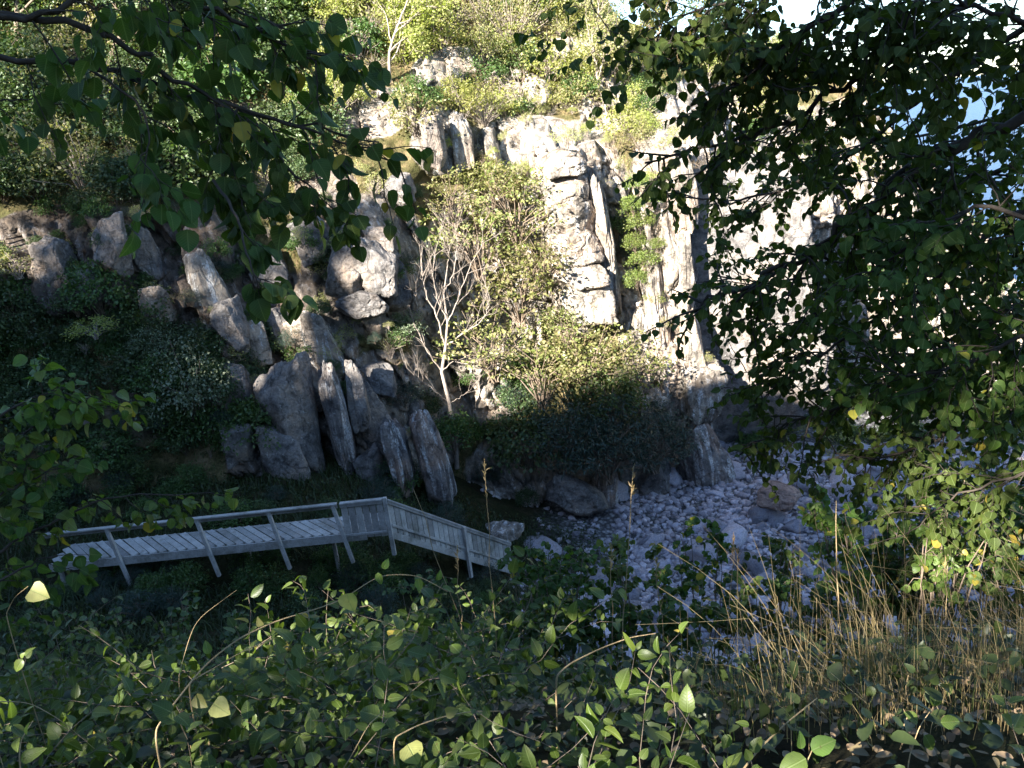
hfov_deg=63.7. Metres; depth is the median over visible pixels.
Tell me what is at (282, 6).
shrub
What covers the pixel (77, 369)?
shrub
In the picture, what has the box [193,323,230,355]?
shrub
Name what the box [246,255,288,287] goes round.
rock block
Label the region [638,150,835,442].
rock cliff
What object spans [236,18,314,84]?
shrub
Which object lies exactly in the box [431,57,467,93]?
shrub
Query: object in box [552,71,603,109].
shrub
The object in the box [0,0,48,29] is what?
shrub
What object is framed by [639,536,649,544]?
beach stone
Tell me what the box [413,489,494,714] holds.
dry stalk
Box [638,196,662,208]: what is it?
ivy
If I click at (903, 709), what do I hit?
dry stalk
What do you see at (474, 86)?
shrub
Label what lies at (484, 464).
dry stalk
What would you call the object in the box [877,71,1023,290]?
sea
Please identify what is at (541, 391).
bush
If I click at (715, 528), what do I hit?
leafy shrub
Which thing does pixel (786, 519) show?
beach stone
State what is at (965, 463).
beach stone
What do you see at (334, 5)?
shrub
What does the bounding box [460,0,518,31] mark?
shrub
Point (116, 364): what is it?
shrub
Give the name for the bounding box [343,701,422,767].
vine
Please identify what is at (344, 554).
shrub
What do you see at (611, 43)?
shrub
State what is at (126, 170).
shrub
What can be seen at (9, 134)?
shrub
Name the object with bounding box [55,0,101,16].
shrub
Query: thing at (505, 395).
shrub
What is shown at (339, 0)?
shrub
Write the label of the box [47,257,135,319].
shrub
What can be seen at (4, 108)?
shrub
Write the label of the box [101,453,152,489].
shrub
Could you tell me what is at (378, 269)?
rock outcrop
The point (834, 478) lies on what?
beach stone
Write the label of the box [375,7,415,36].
shrub
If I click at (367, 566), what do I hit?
shrub
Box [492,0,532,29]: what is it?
shrub
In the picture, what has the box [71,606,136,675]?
leafy shrub
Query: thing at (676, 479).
beach stone
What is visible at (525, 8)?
shrub
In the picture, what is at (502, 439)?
bush
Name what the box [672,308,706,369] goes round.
rock buttress
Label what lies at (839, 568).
beach stone
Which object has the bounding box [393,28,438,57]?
shrub
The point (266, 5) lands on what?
shrub
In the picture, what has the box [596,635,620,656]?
beach stone
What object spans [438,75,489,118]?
shrub
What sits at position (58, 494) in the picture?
shrub
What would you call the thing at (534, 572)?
leafy shrub
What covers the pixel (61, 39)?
shrub
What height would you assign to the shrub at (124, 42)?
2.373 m
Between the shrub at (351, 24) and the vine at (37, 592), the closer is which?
the vine at (37, 592)
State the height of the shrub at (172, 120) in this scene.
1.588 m
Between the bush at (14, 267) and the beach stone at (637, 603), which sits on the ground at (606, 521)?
the beach stone at (637, 603)
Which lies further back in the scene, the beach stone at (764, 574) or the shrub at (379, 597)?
the beach stone at (764, 574)
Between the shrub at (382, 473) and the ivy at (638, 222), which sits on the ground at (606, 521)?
the shrub at (382, 473)
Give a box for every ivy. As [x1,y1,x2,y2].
[610,213,630,238]
[614,239,633,263]
[616,194,645,216]
[620,227,649,254]
[621,268,651,289]
[622,247,662,271]
[623,208,656,233]
[624,169,649,195]
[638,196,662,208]
[641,291,668,302]
[646,236,668,252]
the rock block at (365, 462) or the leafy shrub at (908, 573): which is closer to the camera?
the leafy shrub at (908, 573)
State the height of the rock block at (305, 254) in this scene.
1.878 m
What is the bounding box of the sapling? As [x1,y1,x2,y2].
[0,352,238,630]
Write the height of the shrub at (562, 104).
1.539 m
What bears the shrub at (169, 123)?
on the cliff at (534, 142)
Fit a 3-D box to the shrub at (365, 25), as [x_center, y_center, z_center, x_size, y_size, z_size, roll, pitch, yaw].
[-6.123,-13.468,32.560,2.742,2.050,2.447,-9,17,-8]
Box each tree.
[0,0,436,324]
[14,0,110,66]
[88,0,189,87]
[180,1,285,28]
[363,0,464,82]
[384,200,507,468]
[513,0,1023,570]
[566,0,635,112]
[628,0,705,41]
[683,0,742,32]
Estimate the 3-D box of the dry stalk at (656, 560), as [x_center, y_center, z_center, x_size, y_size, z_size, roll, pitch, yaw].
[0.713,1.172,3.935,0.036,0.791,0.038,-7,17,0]
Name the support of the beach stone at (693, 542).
on the ground at (606, 521)
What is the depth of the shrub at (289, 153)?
30.12 m
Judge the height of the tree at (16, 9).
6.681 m
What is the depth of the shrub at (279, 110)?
30.65 m
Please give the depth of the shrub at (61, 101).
28.50 m
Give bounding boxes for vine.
[0,701,94,767]
[6,581,52,767]
[19,721,46,767]
[155,558,447,767]
[174,591,234,747]
[189,620,311,754]
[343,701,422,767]
[393,707,495,765]
[555,633,655,764]
[721,698,816,767]
[779,731,835,767]
[904,686,959,767]
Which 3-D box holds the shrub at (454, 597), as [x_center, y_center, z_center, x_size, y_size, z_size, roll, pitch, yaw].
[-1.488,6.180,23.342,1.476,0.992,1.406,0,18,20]
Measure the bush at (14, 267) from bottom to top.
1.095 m
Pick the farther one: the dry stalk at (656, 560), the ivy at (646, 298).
the ivy at (646, 298)
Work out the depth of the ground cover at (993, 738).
2.86 m
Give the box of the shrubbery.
[0,0,1011,615]
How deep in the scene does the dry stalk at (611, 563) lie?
3.76 m
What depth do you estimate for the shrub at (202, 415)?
26.61 m
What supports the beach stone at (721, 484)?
on the ground at (606, 521)
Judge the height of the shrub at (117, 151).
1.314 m
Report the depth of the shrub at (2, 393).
26.42 m
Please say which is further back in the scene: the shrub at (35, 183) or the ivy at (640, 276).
the ivy at (640, 276)
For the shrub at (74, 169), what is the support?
on the cliff at (534, 142)
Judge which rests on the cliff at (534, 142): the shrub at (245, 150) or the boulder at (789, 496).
the shrub at (245, 150)
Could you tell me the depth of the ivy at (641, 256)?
31.67 m
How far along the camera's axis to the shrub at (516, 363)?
32.76 m
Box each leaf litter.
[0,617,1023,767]
[6,657,1023,767]
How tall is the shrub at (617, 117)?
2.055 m
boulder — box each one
[253,351,325,472]
[255,424,310,480]
[380,172,416,205]
[485,520,524,541]
[545,474,608,516]
[634,458,670,495]
[652,595,721,642]
[756,480,800,510]
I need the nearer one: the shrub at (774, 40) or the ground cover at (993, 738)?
the ground cover at (993, 738)
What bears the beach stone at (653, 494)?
on the ground at (606, 521)
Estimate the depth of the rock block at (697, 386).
32.30 m
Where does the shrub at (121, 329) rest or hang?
on the cliff at (534, 142)
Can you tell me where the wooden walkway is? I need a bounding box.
[43,497,511,585]
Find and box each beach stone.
[523,535,562,560]
[559,632,581,657]
[587,567,624,590]
[589,590,616,622]
[590,623,610,635]
[596,474,628,500]
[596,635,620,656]
[611,584,640,599]
[617,507,625,512]
[619,599,640,610]
[620,648,638,667]
[634,548,651,559]
[635,567,647,577]
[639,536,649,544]
[644,534,664,545]
[645,574,672,585]
[649,492,658,496]
[649,602,657,610]
[653,559,668,568]
[669,467,682,486]
[684,487,692,492]
[684,543,718,562]
[687,539,699,547]
[688,522,704,531]
[704,649,717,660]
[705,640,720,652]
[706,519,727,534]
[707,490,724,497]
[715,574,726,587]
[718,481,726,490]
[719,440,725,448]
[721,522,747,553]
[722,570,748,585]
[729,633,741,640]
[731,551,755,563]
[732,461,745,479]
[742,632,768,649]
[744,552,770,575]
[744,579,770,596]
[748,505,777,523]
[749,594,806,617]
[750,455,780,466]
[752,572,775,581]
[755,522,766,530]
[761,602,793,645]
[766,510,785,527]
[778,471,789,483]
[782,519,803,533]
[783,517,790,523]
[787,471,815,494]
[789,611,803,629]
[793,544,810,556]
[800,568,814,576]
[804,494,829,502]
[807,539,814,544]
[815,591,868,617]
[819,551,855,573]
[828,481,853,501]
[829,467,854,484]
[832,505,843,510]
[843,633,857,644]
[851,463,871,472]
[853,442,876,459]
[859,470,882,481]
[860,524,873,538]
[870,485,892,500]
[870,614,901,636]
[871,466,883,473]
[871,533,882,538]
[880,442,897,456]
[948,602,970,627]
[960,460,979,469]
[984,578,1023,596]
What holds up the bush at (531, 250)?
on the cliff at (534, 142)
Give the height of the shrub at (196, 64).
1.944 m
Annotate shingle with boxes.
[480,442,1023,669]
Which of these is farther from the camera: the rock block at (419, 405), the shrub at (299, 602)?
the rock block at (419, 405)
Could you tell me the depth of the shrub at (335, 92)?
30.93 m
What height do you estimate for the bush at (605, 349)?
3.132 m
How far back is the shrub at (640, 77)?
34.17 m
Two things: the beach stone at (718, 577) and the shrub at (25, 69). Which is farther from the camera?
the shrub at (25, 69)
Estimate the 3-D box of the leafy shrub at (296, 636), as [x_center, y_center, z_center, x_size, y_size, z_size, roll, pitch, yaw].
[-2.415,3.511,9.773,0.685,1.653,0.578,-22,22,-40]
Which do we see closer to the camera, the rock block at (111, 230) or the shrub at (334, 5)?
the rock block at (111, 230)
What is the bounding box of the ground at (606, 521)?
[0,405,1023,767]
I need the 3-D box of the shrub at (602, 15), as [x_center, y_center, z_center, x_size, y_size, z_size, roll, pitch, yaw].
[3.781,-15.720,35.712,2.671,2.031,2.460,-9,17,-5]
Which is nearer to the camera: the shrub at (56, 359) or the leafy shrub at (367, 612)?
the leafy shrub at (367, 612)
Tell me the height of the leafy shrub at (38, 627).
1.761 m
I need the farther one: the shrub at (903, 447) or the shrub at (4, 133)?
the shrub at (903, 447)
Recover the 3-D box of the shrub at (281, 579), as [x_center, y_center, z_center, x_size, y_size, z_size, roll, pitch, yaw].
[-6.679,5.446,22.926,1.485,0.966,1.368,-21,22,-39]
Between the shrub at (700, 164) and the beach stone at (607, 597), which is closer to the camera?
the beach stone at (607, 597)
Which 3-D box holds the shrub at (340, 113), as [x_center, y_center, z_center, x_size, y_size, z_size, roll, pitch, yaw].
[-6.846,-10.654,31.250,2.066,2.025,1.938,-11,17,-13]
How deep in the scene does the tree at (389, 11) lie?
31.78 m
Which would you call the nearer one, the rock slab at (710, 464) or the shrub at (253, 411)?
the shrub at (253, 411)
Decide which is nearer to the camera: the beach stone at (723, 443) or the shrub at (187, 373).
the shrub at (187, 373)
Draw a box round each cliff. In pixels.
[0,0,1023,507]
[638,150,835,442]
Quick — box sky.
[609,0,1023,87]
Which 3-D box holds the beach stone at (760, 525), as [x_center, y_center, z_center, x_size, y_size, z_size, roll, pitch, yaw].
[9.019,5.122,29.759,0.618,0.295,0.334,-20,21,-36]
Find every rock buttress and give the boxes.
[626,305,652,391]
[627,386,670,431]
[638,261,670,385]
[651,198,679,298]
[660,330,681,425]
[666,146,699,236]
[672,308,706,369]
[673,231,695,324]
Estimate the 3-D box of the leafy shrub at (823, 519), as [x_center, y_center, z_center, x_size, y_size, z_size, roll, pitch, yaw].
[3.229,2.389,8.186,0.842,2.943,0.673,-7,17,0]
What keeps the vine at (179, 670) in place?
on the ground at (606, 521)
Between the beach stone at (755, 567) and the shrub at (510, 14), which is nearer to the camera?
the beach stone at (755, 567)
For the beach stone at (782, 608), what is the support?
on the ground at (606, 521)
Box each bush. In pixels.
[0,247,34,279]
[56,314,119,343]
[120,317,182,357]
[130,328,236,429]
[387,308,428,341]
[415,162,494,230]
[416,191,541,300]
[423,302,549,383]
[434,405,483,454]
[448,157,536,216]
[458,241,576,328]
[465,161,578,250]
[474,323,599,416]
[482,390,579,474]
[496,230,575,287]
[517,383,628,467]
[524,321,654,397]
[529,304,598,347]
[546,389,674,486]
[568,362,655,422]
[580,325,676,425]
[586,394,708,478]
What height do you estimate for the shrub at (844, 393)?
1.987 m
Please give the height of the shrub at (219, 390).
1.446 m
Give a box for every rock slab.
[137,286,176,323]
[183,248,230,334]
[247,320,272,367]
[283,310,347,378]
[344,359,370,433]
[588,166,621,314]
[677,423,735,486]
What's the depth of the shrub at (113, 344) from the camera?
27.00 m
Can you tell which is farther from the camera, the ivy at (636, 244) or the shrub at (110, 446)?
the ivy at (636, 244)
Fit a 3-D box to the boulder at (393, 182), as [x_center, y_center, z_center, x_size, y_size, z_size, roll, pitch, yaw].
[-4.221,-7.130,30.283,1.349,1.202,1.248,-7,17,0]
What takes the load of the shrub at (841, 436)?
on the ground at (606, 521)
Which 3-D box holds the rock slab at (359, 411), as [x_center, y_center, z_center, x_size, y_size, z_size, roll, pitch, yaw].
[-5.273,0.433,28.121,0.687,2.622,0.849,-7,17,0]
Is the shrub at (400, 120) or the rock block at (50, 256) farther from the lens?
the shrub at (400, 120)
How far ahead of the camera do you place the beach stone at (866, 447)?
33.41 m
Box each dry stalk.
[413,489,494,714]
[454,544,465,683]
[482,459,498,704]
[609,542,615,686]
[620,464,634,703]
[653,558,665,672]
[725,533,734,669]
[735,547,743,676]
[835,500,839,651]
[900,675,908,749]
[942,556,947,665]
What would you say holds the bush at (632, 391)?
on the cliff at (534, 142)
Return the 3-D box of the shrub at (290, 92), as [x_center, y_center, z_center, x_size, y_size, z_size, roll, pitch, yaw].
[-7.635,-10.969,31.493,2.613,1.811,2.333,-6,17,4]
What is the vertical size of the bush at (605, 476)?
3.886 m
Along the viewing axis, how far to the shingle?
30.43 m
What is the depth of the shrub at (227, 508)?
24.83 m
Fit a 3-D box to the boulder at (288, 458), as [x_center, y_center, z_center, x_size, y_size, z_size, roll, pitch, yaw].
[-7.502,2.639,27.358,1.612,2.919,1.054,-7,17,0]
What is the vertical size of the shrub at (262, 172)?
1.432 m
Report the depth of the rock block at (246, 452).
26.62 m
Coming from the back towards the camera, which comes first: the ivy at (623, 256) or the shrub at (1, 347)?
the ivy at (623, 256)
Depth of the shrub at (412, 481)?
28.32 m
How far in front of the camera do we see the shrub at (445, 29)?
33.50 m
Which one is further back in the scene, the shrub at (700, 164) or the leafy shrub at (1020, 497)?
the shrub at (700, 164)
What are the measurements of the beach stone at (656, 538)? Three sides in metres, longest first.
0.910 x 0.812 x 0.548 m
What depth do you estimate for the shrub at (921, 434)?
34.67 m
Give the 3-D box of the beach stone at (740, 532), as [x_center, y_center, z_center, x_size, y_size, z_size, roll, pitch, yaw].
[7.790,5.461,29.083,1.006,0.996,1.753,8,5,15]
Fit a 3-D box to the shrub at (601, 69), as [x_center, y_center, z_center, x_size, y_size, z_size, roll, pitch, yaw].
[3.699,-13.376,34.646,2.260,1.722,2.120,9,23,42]
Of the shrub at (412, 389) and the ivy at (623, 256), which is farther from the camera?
the ivy at (623, 256)
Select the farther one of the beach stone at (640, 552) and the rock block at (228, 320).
the beach stone at (640, 552)
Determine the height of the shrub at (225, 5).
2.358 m
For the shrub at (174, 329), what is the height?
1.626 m
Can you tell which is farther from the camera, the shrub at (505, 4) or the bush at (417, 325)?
the shrub at (505, 4)
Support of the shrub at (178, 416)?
on the cliff at (534, 142)
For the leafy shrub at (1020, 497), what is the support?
on the ground at (606, 521)
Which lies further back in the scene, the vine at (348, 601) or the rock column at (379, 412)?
the rock column at (379, 412)
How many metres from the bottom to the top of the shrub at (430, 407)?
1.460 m
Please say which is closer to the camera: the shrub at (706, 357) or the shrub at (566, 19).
the shrub at (706, 357)
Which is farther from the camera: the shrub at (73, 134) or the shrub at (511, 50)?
the shrub at (511, 50)
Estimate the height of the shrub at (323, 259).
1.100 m
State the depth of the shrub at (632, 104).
33.69 m
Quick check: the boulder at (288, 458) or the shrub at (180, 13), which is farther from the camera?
the shrub at (180, 13)
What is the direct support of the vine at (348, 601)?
on the ground at (606, 521)
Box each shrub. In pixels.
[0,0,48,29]
[0,0,68,27]
[0,21,39,82]
[0,31,72,105]
[0,32,97,100]
[0,79,33,122]
[0,83,29,135]
[0,93,28,128]
[0,113,42,145]
[0,146,74,200]
[0,148,27,184]
[0,153,32,203]
[0,153,48,203]
[0,154,47,188]
[0,268,31,304]
[0,269,17,309]
[0,269,53,330]
[0,302,70,352]
[0,313,23,352]
[0,347,40,386]
[0,360,35,392]
[0,369,50,418]
[0,371,29,406]
[0,417,56,464]
[1,99,101,162]
[2,33,84,85]
[2,379,65,427]
[2,595,80,686]
[3,156,40,184]
[3,371,86,418]
[4,150,62,185]
[7,1,86,46]
[10,79,75,137]
[17,82,89,136]
[17,341,97,381]
[18,114,123,192]
[22,66,73,96]
[26,78,111,144]
[32,395,101,445]
[35,0,93,30]
[35,430,89,463]
[41,357,107,403]
[42,343,101,377]
[42,473,88,502]
[43,17,111,57]
[45,117,105,147]
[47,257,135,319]
[48,73,156,138]
[52,314,105,339]
[53,4,117,53]
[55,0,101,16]
[61,58,145,108]
[64,133,109,165]
[67,98,148,143]
[68,158,140,206]
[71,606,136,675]
[74,417,150,474]
[75,92,156,151]
[75,319,118,349]
[80,33,132,65]
[84,422,145,457]
[86,152,175,202]
[90,14,139,56]
[92,328,185,389]
[94,300,150,340]
[94,328,138,360]
[95,38,171,89]
[96,348,160,385]
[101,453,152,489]
[104,274,180,333]
[106,5,178,59]
[107,125,170,155]
[108,587,166,623]
[113,1,185,26]
[113,134,167,174]
[114,352,184,396]
[122,0,217,41]
[124,131,215,194]
[124,380,183,419]
[130,309,184,350]
[131,155,188,184]
[133,35,199,70]
[134,67,191,109]
[138,397,188,435]
[141,590,200,679]
[147,99,198,130]
[148,105,214,152]
[148,376,211,431]
[153,411,206,456]
[155,132,244,198]
[156,410,195,443]
[158,396,236,445]
[160,167,190,200]
[162,559,211,600]
[163,44,226,86]
[165,47,270,111]
[165,351,230,391]
[171,108,218,141]
[174,313,226,355]
[186,1,247,15]
[187,362,242,402]
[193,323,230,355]
[197,390,280,455]
[201,42,257,78]
[202,496,260,529]
[203,36,264,72]
[219,609,267,705]
[222,0,319,28]
[223,0,307,17]
[225,554,278,601]
[231,0,322,40]
[232,18,293,59]
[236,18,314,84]
[237,100,292,132]
[239,129,285,171]
[245,0,298,25]
[245,153,289,181]
[246,562,297,599]
[247,0,323,16]
[256,103,308,137]
[259,71,303,102]
[259,99,297,123]
[261,0,305,16]
[263,321,283,353]
[272,609,327,657]
[273,143,302,164]
[274,8,323,51]
[274,102,353,159]
[279,587,324,618]
[280,339,322,361]
[281,72,344,109]
[282,67,355,107]
[284,92,333,123]
[297,0,359,26]
[300,0,369,11]
[304,71,358,105]
[308,244,330,263]
[312,0,362,15]
[318,0,356,13]
[320,77,355,118]
[323,0,364,22]
[323,13,380,58]
[324,541,368,571]
[326,59,376,112]
[331,561,372,591]
[332,549,379,589]
[333,83,372,106]
[338,602,388,699]
[340,14,388,60]
[344,0,406,35]
[352,7,392,37]
[354,0,370,11]
[356,474,397,505]
[356,580,401,618]
[359,559,404,594]
[368,0,431,31]
[372,462,405,487]
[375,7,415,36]
[376,462,421,492]
[376,494,414,517]
[377,81,454,137]
[378,13,424,60]
[380,0,427,19]
[382,380,427,407]
[382,569,456,670]
[386,72,449,111]
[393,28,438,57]
[401,560,440,595]
[413,7,470,56]
[414,466,425,490]
[416,0,458,18]
[419,387,444,414]
[430,412,451,445]
[431,0,479,29]
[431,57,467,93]
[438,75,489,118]
[438,585,481,620]
[439,70,473,103]
[444,597,496,696]
[453,26,518,69]
[459,22,503,57]
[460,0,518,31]
[460,52,509,85]
[463,77,497,106]
[465,70,497,100]
[465,93,500,126]
[471,0,519,32]
[472,83,517,118]
[472,145,495,175]
[473,0,513,15]
[477,77,540,116]
[480,0,548,13]
[485,0,544,42]
[486,0,546,34]
[486,586,576,697]
[488,0,545,38]
[489,17,549,54]
[491,378,546,412]
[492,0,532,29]
[493,375,533,407]
[494,32,531,51]
[494,32,545,81]
[495,67,545,115]
[496,0,547,8]
[496,30,546,71]
[496,546,549,685]
[498,0,556,42]
[499,352,549,387]
[516,30,571,84]
[523,541,612,689]
[534,0,593,16]
[535,2,589,33]
[535,35,563,73]
[536,76,574,110]
[545,42,583,79]
[547,125,585,148]
[551,82,583,109]
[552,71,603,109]
[553,65,602,102]
[555,0,598,18]
[555,68,595,100]
[557,43,614,80]
[557,577,641,684]
[568,33,617,77]
[575,0,627,37]
[579,19,633,50]
[581,53,619,77]
[587,1,618,18]
[588,94,652,135]
[596,533,663,661]
[597,34,643,71]
[597,129,638,159]
[599,46,631,83]
[610,88,654,117]
[616,117,657,145]
[620,69,667,96]
[620,604,691,673]
[643,564,683,681]
[655,316,672,330]
[663,122,689,148]
[672,516,739,683]
[683,570,763,685]
[690,153,708,173]
[704,350,714,364]
[718,532,819,678]
[732,433,771,455]
[733,91,776,118]
[764,563,849,662]
[765,34,781,47]
[769,29,809,54]
[797,484,884,664]
[817,430,865,458]
[823,420,871,448]
[829,596,896,665]
[834,381,861,417]
[839,498,922,661]
[853,528,981,663]
[880,432,915,452]
[885,455,964,646]
[900,457,1023,657]
[911,421,935,446]
[929,425,1023,662]
[957,510,1023,646]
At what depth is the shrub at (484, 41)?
34.15 m
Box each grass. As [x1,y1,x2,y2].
[0,0,854,497]
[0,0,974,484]
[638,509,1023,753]
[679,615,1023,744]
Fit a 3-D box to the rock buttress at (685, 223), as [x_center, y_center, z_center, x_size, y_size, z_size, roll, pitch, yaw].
[6.604,-7.324,31.696,1.125,3.661,1.626,-7,17,0]
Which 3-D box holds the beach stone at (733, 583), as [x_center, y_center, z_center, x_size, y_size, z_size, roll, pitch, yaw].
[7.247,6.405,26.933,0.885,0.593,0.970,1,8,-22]
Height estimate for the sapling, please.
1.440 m
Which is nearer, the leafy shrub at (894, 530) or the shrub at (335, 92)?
the leafy shrub at (894, 530)
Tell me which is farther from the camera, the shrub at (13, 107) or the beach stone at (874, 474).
the beach stone at (874, 474)
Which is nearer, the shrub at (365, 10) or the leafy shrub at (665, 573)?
the leafy shrub at (665, 573)
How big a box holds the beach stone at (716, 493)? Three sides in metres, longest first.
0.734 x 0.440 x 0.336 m
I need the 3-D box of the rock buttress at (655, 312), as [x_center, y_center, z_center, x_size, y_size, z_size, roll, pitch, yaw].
[5.815,-2.044,33.464,1.166,5.901,2.314,-7,17,0]
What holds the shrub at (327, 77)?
on the cliff at (534, 142)
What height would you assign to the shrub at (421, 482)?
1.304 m
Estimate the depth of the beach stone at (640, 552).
29.06 m
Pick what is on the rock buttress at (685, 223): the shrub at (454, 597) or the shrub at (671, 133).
the shrub at (671, 133)
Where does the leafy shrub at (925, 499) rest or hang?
on the ground at (606, 521)
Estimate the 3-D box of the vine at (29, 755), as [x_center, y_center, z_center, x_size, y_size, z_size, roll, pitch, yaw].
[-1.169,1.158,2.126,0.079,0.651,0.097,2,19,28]
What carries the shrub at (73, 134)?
on the cliff at (534, 142)
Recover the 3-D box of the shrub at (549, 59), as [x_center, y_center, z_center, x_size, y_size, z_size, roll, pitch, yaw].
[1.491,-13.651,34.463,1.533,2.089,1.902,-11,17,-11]
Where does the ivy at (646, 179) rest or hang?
attached to the cliff at (534, 142)
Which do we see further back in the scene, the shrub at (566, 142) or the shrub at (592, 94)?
the shrub at (592, 94)
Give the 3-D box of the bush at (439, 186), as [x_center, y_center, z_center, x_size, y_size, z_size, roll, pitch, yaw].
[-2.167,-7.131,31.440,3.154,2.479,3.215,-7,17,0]
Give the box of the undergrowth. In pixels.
[0,442,631,697]
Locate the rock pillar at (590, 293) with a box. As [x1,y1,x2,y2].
[537,148,618,325]
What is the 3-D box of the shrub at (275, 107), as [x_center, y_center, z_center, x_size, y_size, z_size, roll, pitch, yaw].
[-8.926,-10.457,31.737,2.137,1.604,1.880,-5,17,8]
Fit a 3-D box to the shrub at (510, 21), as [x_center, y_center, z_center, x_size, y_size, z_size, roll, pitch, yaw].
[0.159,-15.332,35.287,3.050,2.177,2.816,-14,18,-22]
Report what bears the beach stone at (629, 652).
on the ground at (606, 521)
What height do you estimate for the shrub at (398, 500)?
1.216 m
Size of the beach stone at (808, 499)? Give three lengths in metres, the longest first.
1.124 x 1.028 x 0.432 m
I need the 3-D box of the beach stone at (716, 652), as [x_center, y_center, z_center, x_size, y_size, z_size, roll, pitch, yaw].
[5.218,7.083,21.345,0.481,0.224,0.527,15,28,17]
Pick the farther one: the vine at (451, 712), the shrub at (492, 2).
the shrub at (492, 2)
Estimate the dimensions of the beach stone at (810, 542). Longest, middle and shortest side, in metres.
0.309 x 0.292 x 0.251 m
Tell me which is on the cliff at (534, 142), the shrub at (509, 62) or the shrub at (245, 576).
the shrub at (509, 62)
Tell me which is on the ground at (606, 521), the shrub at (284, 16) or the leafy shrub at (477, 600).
the leafy shrub at (477, 600)
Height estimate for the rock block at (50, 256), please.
2.104 m
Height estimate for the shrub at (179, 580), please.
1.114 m
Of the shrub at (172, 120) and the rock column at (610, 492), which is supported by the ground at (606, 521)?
the rock column at (610, 492)
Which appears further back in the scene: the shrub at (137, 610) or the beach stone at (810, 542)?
the beach stone at (810, 542)
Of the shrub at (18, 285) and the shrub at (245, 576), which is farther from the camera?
the shrub at (18, 285)
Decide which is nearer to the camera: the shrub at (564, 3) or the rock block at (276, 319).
the rock block at (276, 319)
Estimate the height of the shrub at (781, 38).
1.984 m
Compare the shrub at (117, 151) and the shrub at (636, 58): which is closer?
the shrub at (117, 151)
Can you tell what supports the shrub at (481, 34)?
on the cliff at (534, 142)
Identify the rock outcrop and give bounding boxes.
[325,244,364,298]
[335,290,388,319]
[352,237,398,297]
[366,227,396,252]
[384,259,411,311]
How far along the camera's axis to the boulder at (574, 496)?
31.25 m
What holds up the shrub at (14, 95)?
on the cliff at (534, 142)
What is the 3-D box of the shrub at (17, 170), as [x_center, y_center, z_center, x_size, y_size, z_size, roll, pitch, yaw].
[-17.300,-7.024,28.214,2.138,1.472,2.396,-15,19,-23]
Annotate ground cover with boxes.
[0,545,1023,767]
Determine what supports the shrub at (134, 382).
on the cliff at (534, 142)
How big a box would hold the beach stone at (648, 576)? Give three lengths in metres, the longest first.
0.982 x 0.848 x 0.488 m
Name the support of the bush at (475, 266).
on the cliff at (534, 142)
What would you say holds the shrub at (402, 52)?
on the cliff at (534, 142)
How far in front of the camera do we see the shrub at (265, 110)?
30.73 m
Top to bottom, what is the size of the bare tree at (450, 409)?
10.363 m
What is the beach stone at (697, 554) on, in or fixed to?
on the ground at (606, 521)
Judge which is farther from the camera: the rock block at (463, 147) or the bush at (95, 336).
the rock block at (463, 147)
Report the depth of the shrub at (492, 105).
33.55 m
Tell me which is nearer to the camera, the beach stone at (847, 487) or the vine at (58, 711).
the vine at (58, 711)
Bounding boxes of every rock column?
[318,360,356,474]
[361,380,390,464]
[380,417,414,497]
[409,409,456,511]
[597,459,618,508]
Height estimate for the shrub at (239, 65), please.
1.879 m
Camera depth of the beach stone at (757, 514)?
30.11 m
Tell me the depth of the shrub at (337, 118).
30.06 m
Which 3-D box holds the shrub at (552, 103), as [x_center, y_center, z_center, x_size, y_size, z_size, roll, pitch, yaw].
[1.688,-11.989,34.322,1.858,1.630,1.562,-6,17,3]
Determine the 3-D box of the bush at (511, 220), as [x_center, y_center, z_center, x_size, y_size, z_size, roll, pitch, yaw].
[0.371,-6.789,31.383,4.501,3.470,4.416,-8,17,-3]
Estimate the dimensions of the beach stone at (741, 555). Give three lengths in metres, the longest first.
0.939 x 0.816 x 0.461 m
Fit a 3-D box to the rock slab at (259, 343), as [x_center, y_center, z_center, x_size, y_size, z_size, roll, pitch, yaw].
[-8.818,-1.310,28.427,0.986,1.879,0.800,-7,17,0]
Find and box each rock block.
[28,235,77,283]
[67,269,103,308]
[91,211,133,276]
[125,223,166,282]
[209,295,250,353]
[219,422,256,469]
[221,361,256,405]
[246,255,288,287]
[267,307,297,349]
[286,216,330,267]
[311,363,322,411]
[352,442,384,482]
[359,361,396,397]
[407,396,426,424]
[419,114,446,170]
[448,112,474,173]
[679,358,727,425]
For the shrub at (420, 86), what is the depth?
31.54 m
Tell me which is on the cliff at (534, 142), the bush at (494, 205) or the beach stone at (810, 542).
the bush at (494, 205)
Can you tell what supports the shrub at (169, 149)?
on the cliff at (534, 142)
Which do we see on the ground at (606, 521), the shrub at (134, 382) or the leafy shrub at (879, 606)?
the leafy shrub at (879, 606)
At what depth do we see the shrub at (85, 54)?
30.88 m
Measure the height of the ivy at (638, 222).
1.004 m
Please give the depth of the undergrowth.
24.12 m
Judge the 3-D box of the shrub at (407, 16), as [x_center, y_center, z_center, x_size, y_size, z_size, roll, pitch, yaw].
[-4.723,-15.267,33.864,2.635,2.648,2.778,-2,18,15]
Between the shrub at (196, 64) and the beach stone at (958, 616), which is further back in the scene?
the shrub at (196, 64)
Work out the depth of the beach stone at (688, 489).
32.45 m

